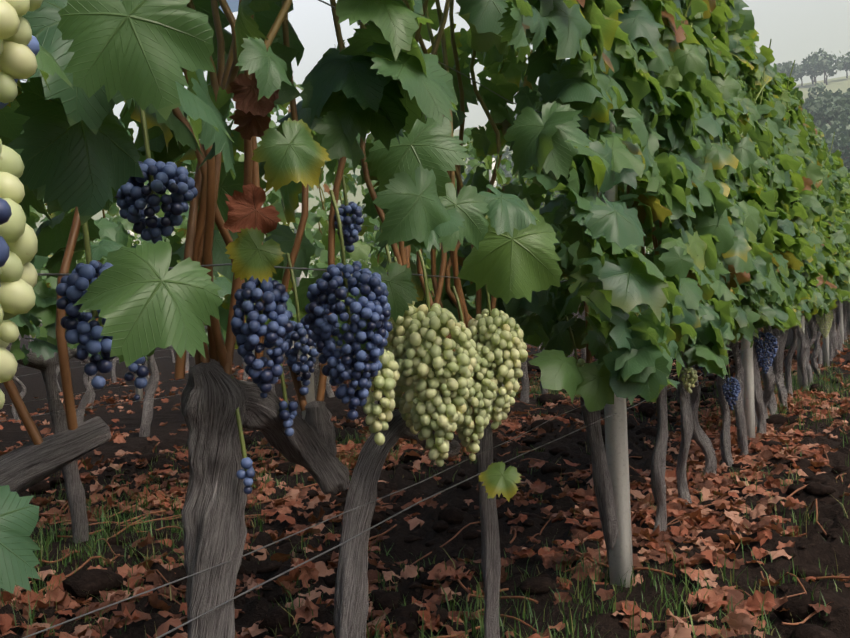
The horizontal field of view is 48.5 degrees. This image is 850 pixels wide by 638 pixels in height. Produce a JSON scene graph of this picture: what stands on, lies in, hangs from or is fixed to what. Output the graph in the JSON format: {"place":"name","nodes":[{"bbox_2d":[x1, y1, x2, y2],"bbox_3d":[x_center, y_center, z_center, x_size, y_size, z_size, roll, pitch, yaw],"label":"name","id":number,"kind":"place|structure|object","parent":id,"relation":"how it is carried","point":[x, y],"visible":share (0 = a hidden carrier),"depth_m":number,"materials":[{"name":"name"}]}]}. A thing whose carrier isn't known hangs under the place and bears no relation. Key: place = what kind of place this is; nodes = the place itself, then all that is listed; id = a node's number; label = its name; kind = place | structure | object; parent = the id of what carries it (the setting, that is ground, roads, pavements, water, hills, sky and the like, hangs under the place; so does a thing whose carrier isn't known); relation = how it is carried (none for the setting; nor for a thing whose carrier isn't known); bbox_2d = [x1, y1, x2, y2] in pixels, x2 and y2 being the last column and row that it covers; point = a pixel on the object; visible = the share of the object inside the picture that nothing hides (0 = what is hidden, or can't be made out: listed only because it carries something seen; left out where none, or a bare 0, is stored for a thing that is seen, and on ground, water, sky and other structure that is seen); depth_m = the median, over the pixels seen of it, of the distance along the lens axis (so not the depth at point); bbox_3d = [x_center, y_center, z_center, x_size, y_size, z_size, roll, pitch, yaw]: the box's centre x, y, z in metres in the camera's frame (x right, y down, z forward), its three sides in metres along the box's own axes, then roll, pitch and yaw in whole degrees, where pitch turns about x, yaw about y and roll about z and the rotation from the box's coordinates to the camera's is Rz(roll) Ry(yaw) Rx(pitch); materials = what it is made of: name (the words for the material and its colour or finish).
{"place":"outdoors","nodes":[
{"label":"outdoors","id":0,"kind":"place"},
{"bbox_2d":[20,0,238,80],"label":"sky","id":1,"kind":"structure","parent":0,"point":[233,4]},
{"bbox_2d":[3,0,834,451],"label":"vine canes","id":2,"kind":"object","parent":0,"point":[205,216],"visible":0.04,"depth_m":1.28,"materials":[{"name":"brown wood"}]},
{"bbox_2d":[0,0,849,637],"bbox_3d":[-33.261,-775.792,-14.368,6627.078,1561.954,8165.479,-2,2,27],"label":"ground","id":3,"kind":"structure","parent":0,"point":[796,30],"depth_m":4.12,"materials":[{"name":"soil"}]},
{"bbox_2d":[0,323,849,637],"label":"dead leaves","id":4,"kind":"object","parent":3,"relation":"on","point":[740,617],"visible":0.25,"depth_m":3.45,"materials":[{"name":"brown plant"}]},
{"bbox_2d":[0,298,849,637],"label":"vine trunks","id":5,"kind":"object","parent":3,"relation":"on","point":[214,396],"visible":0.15,"depth_m":1.51,"materials":[{"name":"grey wood"}]},
{"bbox_2d":[0,35,392,493],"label":"blue grapes","id":6,"kind":"object","parent":5,"relation":"hanging from","point":[282,332],"visible":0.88,"depth_m":1.16,"materials":[{"name":"blue food"}]},
{"bbox_2d":[222,73,280,233],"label":"dead grape leaves","id":7,"kind":"object","parent":5,"relation":"attached to","point":[250,117],"visible":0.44,"depth_m":1.12,"materials":[{"name":"brown plant"}]},
{"bbox_2d":[0,0,612,466],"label":"green grapes","id":8,"kind":"object","parent":5,"relation":"hanging from","point":[468,376],"visible":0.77,"depth_m":1.42,"materials":[{"name":"green food"}]},
{"bbox_2d":[0,0,673,593],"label":"leaves","id":9,"kind":"object","parent":5,"relation":"attached to","point":[382,78],"visible":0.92,"depth_m":0.99,"materials":[{"name":"green plant"}]},
{"bbox_2d":[3,0,849,411],"bbox_3d":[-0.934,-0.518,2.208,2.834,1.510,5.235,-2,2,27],"label":"leaves","id":10,"kind":"object","parent":5,"relation":"attached to","point":[701,286],"visible":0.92,"depth_m":2.30,"materials":[{"name":"green plant"}]},
{"bbox_2d":[82,106,824,470],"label":"grape stems","id":11,"kind":"object","parent":5,"relation":"attached to","point":[88,250],"visible":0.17,"depth_m":1.31,"materials":[{"name":"brown plant"}]},
{"bbox_2d":[699,332,777,409],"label":"blue grape clusters","id":12,"kind":"object","parent":5,"relation":"hanging from","point":[734,392],"visible":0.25,"depth_m":5.14,"materials":[{"name":"blue food"}]},
{"bbox_2d":[680,310,833,393],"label":"green grape clusters","id":13,"kind":"object","parent":5,"relation":"hanging from","point":[693,376],"visible":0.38,"depth_m":3.50,"materials":[{"name":"green food"}]},
{"bbox_2d":[17,369,849,637],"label":"twigs","id":14,"kind":"object","parent":3,"relation":"on","point":[536,601],"visible":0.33,"depth_m":3.50,"materials":[{"name":"brown wood"}]},
{"bbox_2d":[28,341,849,637],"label":"soil clods","id":15,"kind":"object","parent":3,"relation":"on","point":[93,582],"visible":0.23,"depth_m":3.35,"materials":[{"name":"brown soil"}]},
{"bbox_2d":[128,102,843,587],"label":"posts","id":16,"kind":"object","parent":3,"relation":"on","point":[618,468],"visible":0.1,"depth_m":2.81,"materials":[{"name":"wood"}]},
{"bbox_2d":[0,0,834,637],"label":"wires","id":17,"kind":"object","parent":16,"relation":"attached to","point":[300,374],"visible":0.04,"depth_m":1.42,"materials":[{"name":"grey metal"}]},
{"bbox_2d":[507,55,849,196],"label":"tree trunks","id":18,"kind":"object","parent":3,"relation":"on","point":[815,81],"visible":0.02,"depth_m":291.56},
{"bbox_2d":[360,48,849,267],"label":"olive foliage","id":19,"kind":"object","parent":18,"relation":"attached to","point":[821,105],"visible":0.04,"depth_m":145.54,"materials":[{"name":"green plant"}]},
{"bbox_2d":[0,323,849,637],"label":"grass","id":20,"kind":"structure","parent":0,"point":[684,609],"depth_m":3.10,"materials":[{"name":"plant"}]}
]}

